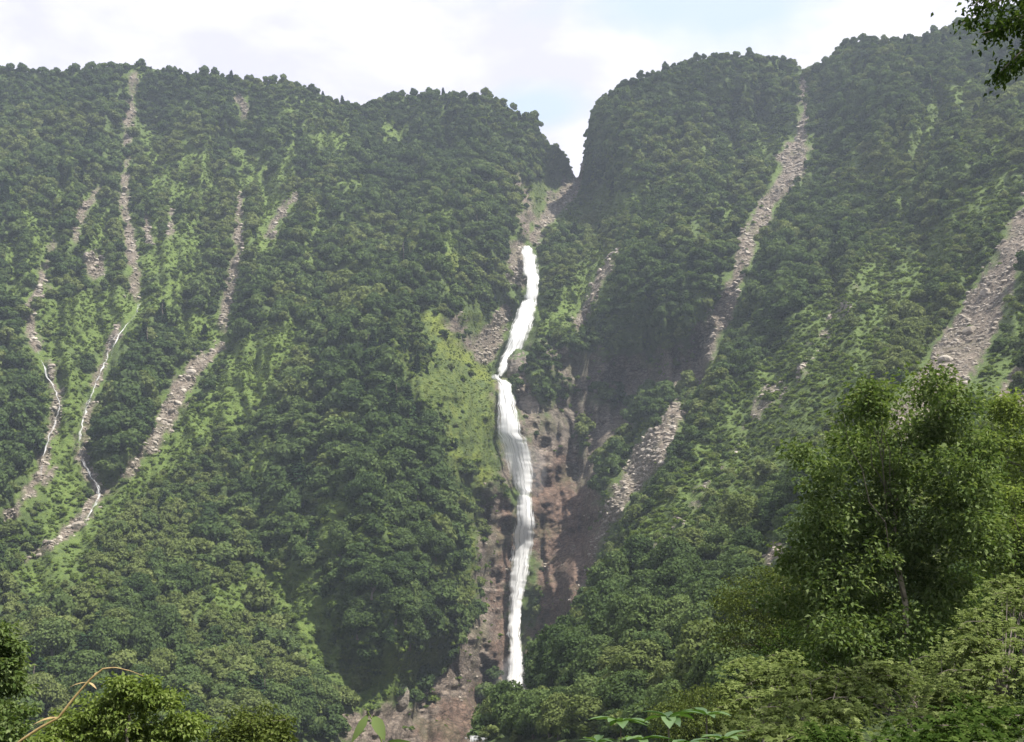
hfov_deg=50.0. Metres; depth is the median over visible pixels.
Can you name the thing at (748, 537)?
broadleaf tree
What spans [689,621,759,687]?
broadleaf tree
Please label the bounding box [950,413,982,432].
broadleaf tree
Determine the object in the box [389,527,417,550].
broadleaf tree
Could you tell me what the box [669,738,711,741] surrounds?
broad leaved plant
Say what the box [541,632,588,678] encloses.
broadleaf tree
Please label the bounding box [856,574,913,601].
broadleaf tree
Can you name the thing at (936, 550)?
broadleaf tree
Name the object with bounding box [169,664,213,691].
broadleaf tree
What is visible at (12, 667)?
leafy bush
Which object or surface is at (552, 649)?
broadleaf tree
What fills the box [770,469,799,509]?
broadleaf tree
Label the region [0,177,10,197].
conifer tree
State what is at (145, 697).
leafy bush
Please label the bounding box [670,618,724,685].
broadleaf tree
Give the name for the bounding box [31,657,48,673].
conifer tree
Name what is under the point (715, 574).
broadleaf tree
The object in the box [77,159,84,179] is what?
conifer tree
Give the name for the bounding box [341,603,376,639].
broadleaf tree
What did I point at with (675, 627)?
broadleaf tree
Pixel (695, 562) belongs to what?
broadleaf tree
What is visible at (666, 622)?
broadleaf tree
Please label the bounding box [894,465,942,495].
broadleaf tree
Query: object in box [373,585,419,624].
broadleaf tree
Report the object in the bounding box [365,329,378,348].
conifer tree
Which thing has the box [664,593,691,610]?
broadleaf tree
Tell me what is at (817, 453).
broadleaf tree
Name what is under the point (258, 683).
conifer tree
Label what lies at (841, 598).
tree
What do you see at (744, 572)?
broadleaf tree
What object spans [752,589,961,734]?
slender tree
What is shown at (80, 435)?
stream
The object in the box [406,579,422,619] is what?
broadleaf tree
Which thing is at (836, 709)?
maple shrub
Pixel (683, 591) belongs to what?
broadleaf tree
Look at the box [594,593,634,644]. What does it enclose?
broadleaf tree
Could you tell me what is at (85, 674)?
broadleaf tree
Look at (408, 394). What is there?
conifer tree
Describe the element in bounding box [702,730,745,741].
broad leaved plant
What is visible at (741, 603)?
slender tree
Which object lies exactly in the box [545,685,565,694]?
broadleaf tree
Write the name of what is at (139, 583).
broadleaf tree
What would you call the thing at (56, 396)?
stream
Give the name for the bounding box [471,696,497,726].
broadleaf tree
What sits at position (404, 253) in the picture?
conifer tree
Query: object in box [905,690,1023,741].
maple shrub
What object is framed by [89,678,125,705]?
broadleaf tree
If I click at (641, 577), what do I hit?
broadleaf tree
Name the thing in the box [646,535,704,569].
broadleaf tree
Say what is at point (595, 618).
broadleaf tree
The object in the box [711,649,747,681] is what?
broadleaf tree
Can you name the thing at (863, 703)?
broadleaf tree
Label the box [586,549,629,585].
broadleaf tree
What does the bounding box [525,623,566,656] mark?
broadleaf tree
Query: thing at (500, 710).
broadleaf tree
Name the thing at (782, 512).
broadleaf tree
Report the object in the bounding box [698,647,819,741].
maple shrub
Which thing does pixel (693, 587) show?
broadleaf tree
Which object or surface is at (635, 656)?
broadleaf tree
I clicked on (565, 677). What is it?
broadleaf tree
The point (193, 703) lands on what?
broadleaf tree
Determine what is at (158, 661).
broadleaf tree
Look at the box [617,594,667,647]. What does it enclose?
broadleaf tree
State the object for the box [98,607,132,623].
broadleaf tree
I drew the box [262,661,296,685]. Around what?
broadleaf tree
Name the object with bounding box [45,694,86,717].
broadleaf tree
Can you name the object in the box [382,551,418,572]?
broadleaf tree
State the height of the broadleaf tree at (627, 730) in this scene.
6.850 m
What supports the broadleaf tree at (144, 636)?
on the terrain at (562, 501)
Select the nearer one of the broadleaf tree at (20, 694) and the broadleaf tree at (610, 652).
the broadleaf tree at (610, 652)
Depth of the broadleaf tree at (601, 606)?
327.04 m
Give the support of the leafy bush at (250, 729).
on the terrain at (562, 501)
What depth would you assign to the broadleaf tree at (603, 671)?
249.49 m
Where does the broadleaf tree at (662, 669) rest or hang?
on the terrain at (562, 501)
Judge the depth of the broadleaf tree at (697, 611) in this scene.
240.92 m
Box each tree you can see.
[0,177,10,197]
[0,182,10,204]
[0,682,36,701]
[2,637,29,663]
[8,623,30,640]
[21,606,55,634]
[21,671,69,708]
[27,617,76,658]
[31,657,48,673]
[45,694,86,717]
[55,649,112,683]
[66,633,88,672]
[69,664,109,705]
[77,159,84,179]
[86,612,101,641]
[87,616,131,656]
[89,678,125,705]
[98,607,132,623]
[103,596,140,617]
[117,616,162,660]
[119,572,159,602]
[127,663,167,689]
[136,647,177,675]
[150,603,185,637]
[155,299,169,326]
[164,563,203,593]
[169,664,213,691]
[171,692,207,713]
[202,698,242,721]
[233,688,274,720]
[251,671,266,696]
[258,683,303,727]
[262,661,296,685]
[286,675,320,711]
[289,697,319,738]
[292,666,316,690]
[306,524,318,550]
[312,677,341,713]
[327,520,354,556]
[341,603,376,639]
[342,446,377,472]
[342,471,385,499]
[348,563,395,599]
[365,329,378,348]
[370,560,413,584]
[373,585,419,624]
[381,322,392,346]
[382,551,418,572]
[385,480,418,499]
[387,380,398,398]
[388,397,400,415]
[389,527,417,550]
[399,237,410,260]
[402,383,419,422]
[403,521,430,545]
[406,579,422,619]
[408,613,431,650]
[417,591,443,626]
[421,529,456,561]
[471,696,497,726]
[472,684,495,714]
[488,679,526,713]
[491,690,522,735]
[506,687,545,726]
[513,694,544,738]
[519,694,554,737]
[522,651,532,669]
[524,656,535,679]
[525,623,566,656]
[532,651,540,663]
[533,623,566,670]
[535,692,570,739]
[541,629,584,663]
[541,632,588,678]
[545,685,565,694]
[555,665,571,685]
[557,658,576,686]
[557,694,611,738]
[562,674,603,709]
[568,647,607,682]
[571,634,614,660]
[572,624,591,637]
[583,578,624,618]
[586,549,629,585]
[586,604,608,632]
[587,603,607,625]
[592,670,629,708]
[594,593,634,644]
[596,645,623,670]
[596,708,623,737]
[598,641,623,653]
[598,665,612,678]
[602,669,648,708]
[607,638,664,673]
[613,615,629,637]
[615,702,646,735]
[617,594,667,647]
[619,534,653,575]
[620,568,658,593]
[623,585,651,598]
[623,690,659,728]
[631,630,668,642]
[631,702,653,734]
[635,546,660,569]
[639,682,663,704]
[642,632,674,660]
[645,660,675,687]
[645,679,693,734]
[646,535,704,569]
[649,557,692,598]
[653,607,688,636]
[658,552,704,573]
[662,596,691,617]
[663,672,674,680]
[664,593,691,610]
[665,576,689,597]
[670,614,683,646]
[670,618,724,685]
[670,659,683,684]
[672,601,718,643]
[674,527,707,546]
[676,587,688,594]
[679,570,721,588]
[683,672,706,693]
[685,569,724,591]
[686,580,704,599]
[686,688,719,717]
[688,577,729,604]
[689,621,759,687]
[700,590,733,614]
[702,523,736,556]
[702,551,863,725]
[705,560,726,571]
[705,586,740,602]
[705,654,738,686]
[708,649,756,740]
[709,649,796,722]
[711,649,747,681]
[716,605,733,624]
[717,494,759,531]
[720,557,769,583]
[721,545,748,562]
[727,595,764,630]
[729,567,763,585]
[730,220,739,236]
[731,526,767,550]
[747,355,1023,733]
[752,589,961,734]
[760,480,778,498]
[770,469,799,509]
[771,516,796,547]
[775,503,803,523]
[779,463,815,504]
[781,711,810,722]
[782,553,831,602]
[787,515,815,539]
[809,449,824,470]
[816,446,840,469]
[822,487,842,516]
[823,453,849,478]
[833,222,839,241]
[839,469,869,503]
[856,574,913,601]
[858,580,899,616]
[859,688,907,717]
[892,575,918,601]
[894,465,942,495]
[896,506,931,549]
[901,488,933,507]
[917,533,951,583]
[923,71,937,92]
[924,559,1023,647]
[931,0,1023,98]
[932,550,1023,734]
[937,513,1023,574]
[939,186,949,199]
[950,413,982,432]
[954,386,1023,655]
[977,420,1008,438]
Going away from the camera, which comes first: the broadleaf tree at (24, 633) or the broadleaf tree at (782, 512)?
the broadleaf tree at (782, 512)
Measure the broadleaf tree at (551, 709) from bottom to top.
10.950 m
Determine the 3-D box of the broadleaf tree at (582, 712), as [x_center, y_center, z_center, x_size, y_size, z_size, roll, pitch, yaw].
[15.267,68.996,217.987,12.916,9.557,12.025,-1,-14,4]
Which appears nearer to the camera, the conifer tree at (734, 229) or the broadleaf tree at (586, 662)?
the broadleaf tree at (586, 662)
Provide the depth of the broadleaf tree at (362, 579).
503.75 m
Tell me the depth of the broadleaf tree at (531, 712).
240.71 m
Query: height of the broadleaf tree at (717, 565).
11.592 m
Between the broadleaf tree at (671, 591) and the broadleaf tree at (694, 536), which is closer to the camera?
the broadleaf tree at (671, 591)
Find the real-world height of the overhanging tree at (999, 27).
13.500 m
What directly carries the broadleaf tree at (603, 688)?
on the terrain at (562, 501)
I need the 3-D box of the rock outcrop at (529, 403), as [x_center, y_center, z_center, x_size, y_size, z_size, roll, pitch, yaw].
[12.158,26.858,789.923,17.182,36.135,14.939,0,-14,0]
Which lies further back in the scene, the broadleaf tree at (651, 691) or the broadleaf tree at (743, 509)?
the broadleaf tree at (743, 509)
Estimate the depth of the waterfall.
717.52 m
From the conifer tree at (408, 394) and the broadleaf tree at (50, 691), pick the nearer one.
the broadleaf tree at (50, 691)
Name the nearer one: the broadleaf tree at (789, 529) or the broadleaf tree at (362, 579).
the broadleaf tree at (789, 529)
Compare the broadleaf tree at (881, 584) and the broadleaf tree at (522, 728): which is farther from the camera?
the broadleaf tree at (522, 728)
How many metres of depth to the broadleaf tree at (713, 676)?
140.98 m
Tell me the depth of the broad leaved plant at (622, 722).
9.01 m
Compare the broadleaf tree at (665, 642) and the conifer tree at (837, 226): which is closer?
the broadleaf tree at (665, 642)
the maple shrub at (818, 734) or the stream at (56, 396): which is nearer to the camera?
the maple shrub at (818, 734)
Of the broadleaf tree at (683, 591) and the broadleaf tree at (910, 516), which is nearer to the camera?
the broadleaf tree at (910, 516)
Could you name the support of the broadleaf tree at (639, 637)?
on the terrain at (562, 501)
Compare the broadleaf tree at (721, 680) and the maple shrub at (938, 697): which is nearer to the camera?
the maple shrub at (938, 697)
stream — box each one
[43,365,59,452]
[79,334,116,512]
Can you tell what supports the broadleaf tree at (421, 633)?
on the terrain at (562, 501)
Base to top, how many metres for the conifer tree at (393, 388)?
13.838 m
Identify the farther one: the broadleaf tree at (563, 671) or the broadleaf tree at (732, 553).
the broadleaf tree at (732, 553)
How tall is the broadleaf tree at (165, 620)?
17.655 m
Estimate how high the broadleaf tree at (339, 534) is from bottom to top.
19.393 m
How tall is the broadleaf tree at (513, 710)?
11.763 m
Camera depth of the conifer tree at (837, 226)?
767.03 m
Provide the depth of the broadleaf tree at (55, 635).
411.64 m
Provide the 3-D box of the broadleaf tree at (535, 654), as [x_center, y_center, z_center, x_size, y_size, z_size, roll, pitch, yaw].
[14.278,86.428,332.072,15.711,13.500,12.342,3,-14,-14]
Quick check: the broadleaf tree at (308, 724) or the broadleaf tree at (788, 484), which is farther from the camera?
the broadleaf tree at (308, 724)
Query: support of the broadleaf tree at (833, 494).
on the terrain at (562, 501)
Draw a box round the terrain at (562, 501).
[0,17,1023,741]
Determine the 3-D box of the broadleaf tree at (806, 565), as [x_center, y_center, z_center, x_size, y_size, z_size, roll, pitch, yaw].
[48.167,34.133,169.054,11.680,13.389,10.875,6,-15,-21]
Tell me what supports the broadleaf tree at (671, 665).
on the terrain at (562, 501)
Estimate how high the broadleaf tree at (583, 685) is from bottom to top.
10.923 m
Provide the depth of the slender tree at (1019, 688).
47.86 m
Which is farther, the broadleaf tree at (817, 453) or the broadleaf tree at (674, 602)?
the broadleaf tree at (817, 453)
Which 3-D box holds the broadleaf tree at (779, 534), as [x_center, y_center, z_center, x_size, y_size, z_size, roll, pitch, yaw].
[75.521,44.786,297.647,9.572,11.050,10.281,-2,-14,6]
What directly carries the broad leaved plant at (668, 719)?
on the terrain at (562, 501)
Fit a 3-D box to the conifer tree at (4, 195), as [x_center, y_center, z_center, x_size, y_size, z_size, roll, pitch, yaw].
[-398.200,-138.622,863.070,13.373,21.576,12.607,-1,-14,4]
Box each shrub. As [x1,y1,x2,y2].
[640,679,773,741]
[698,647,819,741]
[699,657,922,741]
[786,703,956,741]
[798,648,1023,733]
[902,572,1023,738]
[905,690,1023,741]
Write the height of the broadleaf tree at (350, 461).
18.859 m
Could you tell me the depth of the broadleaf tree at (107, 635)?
411.00 m
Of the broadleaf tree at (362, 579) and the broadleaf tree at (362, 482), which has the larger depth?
the broadleaf tree at (362, 482)
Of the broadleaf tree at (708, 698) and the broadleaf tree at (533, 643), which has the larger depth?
the broadleaf tree at (533, 643)
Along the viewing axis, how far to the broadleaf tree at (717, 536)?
363.37 m
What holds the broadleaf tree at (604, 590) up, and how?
on the terrain at (562, 501)
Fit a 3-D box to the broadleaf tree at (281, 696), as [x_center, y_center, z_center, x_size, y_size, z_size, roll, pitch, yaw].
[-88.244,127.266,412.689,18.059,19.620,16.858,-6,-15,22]
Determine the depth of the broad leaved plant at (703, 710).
9.14 m
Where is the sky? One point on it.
(554, 59)
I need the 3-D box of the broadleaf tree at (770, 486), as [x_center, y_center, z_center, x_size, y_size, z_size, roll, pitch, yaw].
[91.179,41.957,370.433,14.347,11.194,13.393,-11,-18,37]
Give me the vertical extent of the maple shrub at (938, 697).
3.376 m
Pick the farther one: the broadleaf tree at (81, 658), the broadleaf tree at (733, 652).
the broadleaf tree at (81, 658)
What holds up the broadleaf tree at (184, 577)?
on the terrain at (562, 501)
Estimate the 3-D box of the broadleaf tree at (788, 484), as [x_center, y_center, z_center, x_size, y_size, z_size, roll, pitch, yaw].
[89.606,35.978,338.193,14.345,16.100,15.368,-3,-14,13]
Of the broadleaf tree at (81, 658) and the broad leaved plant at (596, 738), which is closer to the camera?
the broad leaved plant at (596, 738)
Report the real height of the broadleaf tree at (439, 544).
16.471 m
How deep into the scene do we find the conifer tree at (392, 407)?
628.33 m
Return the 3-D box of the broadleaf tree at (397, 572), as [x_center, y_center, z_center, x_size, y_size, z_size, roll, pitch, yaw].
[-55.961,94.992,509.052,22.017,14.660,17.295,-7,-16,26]
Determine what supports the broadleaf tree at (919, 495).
on the terrain at (562, 501)
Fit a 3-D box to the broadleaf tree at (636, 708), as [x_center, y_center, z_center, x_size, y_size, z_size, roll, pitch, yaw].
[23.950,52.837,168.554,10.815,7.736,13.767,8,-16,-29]
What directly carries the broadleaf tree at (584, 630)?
on the terrain at (562, 501)
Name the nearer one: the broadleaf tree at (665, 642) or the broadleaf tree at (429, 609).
the broadleaf tree at (665, 642)
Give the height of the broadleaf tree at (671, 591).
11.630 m
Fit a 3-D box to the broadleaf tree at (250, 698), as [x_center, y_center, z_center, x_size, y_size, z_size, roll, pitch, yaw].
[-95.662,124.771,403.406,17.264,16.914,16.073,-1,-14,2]
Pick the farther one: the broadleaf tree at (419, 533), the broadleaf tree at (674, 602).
the broadleaf tree at (419, 533)
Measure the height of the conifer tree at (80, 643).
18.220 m
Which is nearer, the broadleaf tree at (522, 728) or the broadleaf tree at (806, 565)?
the broadleaf tree at (806, 565)
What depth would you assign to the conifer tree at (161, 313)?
770.09 m
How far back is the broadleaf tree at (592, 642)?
283.81 m
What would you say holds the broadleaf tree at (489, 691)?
on the terrain at (562, 501)
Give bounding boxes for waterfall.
[491,246,538,685]
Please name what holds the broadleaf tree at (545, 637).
on the terrain at (562, 501)
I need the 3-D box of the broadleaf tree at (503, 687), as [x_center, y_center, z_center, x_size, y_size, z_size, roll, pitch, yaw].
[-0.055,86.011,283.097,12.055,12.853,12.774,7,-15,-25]
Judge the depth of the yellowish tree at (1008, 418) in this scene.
37.65 m
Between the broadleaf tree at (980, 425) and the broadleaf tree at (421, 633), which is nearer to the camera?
the broadleaf tree at (980, 425)
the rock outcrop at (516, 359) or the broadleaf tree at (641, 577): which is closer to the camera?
the broadleaf tree at (641, 577)
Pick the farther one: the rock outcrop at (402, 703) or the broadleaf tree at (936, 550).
the rock outcrop at (402, 703)
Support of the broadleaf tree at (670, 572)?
on the terrain at (562, 501)
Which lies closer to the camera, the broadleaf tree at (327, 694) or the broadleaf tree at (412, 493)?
the broadleaf tree at (327, 694)
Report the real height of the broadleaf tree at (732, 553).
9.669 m
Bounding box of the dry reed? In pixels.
[18,667,142,741]
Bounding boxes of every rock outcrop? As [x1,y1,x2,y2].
[396,683,409,710]
[507,349,528,377]
[518,389,539,413]
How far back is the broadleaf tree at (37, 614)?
427.01 m
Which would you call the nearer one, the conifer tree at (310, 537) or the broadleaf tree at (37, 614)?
the broadleaf tree at (37, 614)
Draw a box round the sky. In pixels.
[0,0,1019,176]
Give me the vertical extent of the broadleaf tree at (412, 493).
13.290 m
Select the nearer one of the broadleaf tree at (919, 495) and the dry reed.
the dry reed
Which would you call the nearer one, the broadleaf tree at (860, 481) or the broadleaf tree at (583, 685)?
the broadleaf tree at (583, 685)
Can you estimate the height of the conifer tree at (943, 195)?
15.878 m
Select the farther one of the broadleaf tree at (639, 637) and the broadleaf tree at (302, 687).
the broadleaf tree at (302, 687)
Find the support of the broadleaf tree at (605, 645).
on the terrain at (562, 501)
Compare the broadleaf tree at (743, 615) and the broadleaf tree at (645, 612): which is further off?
the broadleaf tree at (645, 612)
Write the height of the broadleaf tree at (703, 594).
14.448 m
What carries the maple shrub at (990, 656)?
on the terrain at (562, 501)
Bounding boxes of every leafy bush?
[0,620,41,741]
[21,670,214,741]
[201,701,299,741]
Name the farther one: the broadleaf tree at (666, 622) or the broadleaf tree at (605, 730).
the broadleaf tree at (666, 622)
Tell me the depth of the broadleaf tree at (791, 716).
99.37 m
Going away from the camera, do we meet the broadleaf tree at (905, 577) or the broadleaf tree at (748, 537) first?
the broadleaf tree at (905, 577)
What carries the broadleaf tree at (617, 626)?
on the terrain at (562, 501)
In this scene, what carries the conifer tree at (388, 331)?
on the terrain at (562, 501)
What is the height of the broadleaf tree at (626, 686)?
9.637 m
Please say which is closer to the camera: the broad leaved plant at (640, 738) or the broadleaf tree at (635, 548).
the broad leaved plant at (640, 738)
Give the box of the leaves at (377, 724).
[352,712,409,741]
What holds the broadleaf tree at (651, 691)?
on the terrain at (562, 501)
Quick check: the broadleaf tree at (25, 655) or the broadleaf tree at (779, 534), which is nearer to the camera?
the broadleaf tree at (779, 534)
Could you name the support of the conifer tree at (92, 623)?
on the terrain at (562, 501)
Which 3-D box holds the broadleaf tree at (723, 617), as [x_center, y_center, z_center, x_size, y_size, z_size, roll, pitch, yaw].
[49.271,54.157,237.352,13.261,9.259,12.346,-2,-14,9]
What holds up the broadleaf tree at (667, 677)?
on the terrain at (562, 501)
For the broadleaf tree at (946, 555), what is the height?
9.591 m
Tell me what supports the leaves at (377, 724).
on the terrain at (562, 501)
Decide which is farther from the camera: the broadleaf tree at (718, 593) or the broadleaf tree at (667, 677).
the broadleaf tree at (718, 593)
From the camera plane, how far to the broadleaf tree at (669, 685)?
160.43 m
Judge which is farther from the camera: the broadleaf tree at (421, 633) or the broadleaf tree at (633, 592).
the broadleaf tree at (421, 633)
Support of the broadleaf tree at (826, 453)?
on the terrain at (562, 501)
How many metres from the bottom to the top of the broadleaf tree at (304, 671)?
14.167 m
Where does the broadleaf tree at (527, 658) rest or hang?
on the terrain at (562, 501)
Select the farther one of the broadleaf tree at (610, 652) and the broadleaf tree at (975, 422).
the broadleaf tree at (975, 422)
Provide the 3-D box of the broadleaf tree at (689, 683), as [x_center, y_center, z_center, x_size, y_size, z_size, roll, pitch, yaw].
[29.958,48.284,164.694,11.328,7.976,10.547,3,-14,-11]
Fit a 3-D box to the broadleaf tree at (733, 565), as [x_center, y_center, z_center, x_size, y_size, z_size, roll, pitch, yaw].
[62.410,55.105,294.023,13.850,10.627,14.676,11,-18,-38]
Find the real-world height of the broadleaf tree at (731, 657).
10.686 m
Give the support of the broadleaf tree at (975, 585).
on the terrain at (562, 501)
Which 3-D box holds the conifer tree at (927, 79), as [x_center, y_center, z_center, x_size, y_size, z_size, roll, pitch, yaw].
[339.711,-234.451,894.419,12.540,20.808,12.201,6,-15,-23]
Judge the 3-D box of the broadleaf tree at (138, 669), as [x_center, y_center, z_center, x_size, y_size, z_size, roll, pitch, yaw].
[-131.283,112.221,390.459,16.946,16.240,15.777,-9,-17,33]
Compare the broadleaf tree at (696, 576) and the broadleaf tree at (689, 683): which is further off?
the broadleaf tree at (696, 576)
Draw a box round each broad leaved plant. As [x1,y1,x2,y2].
[577,735,616,741]
[588,716,648,741]
[617,735,672,741]
[642,710,702,741]
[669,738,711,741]
[681,707,730,741]
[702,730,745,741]
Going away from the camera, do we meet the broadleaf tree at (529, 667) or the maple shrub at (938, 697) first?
the maple shrub at (938, 697)
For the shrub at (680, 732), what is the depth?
71.13 m
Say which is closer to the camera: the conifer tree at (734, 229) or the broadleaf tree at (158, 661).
the broadleaf tree at (158, 661)
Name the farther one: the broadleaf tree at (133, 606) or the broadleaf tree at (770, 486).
the broadleaf tree at (133, 606)
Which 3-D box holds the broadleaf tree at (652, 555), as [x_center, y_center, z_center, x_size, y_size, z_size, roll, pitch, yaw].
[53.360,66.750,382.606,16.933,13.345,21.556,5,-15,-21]

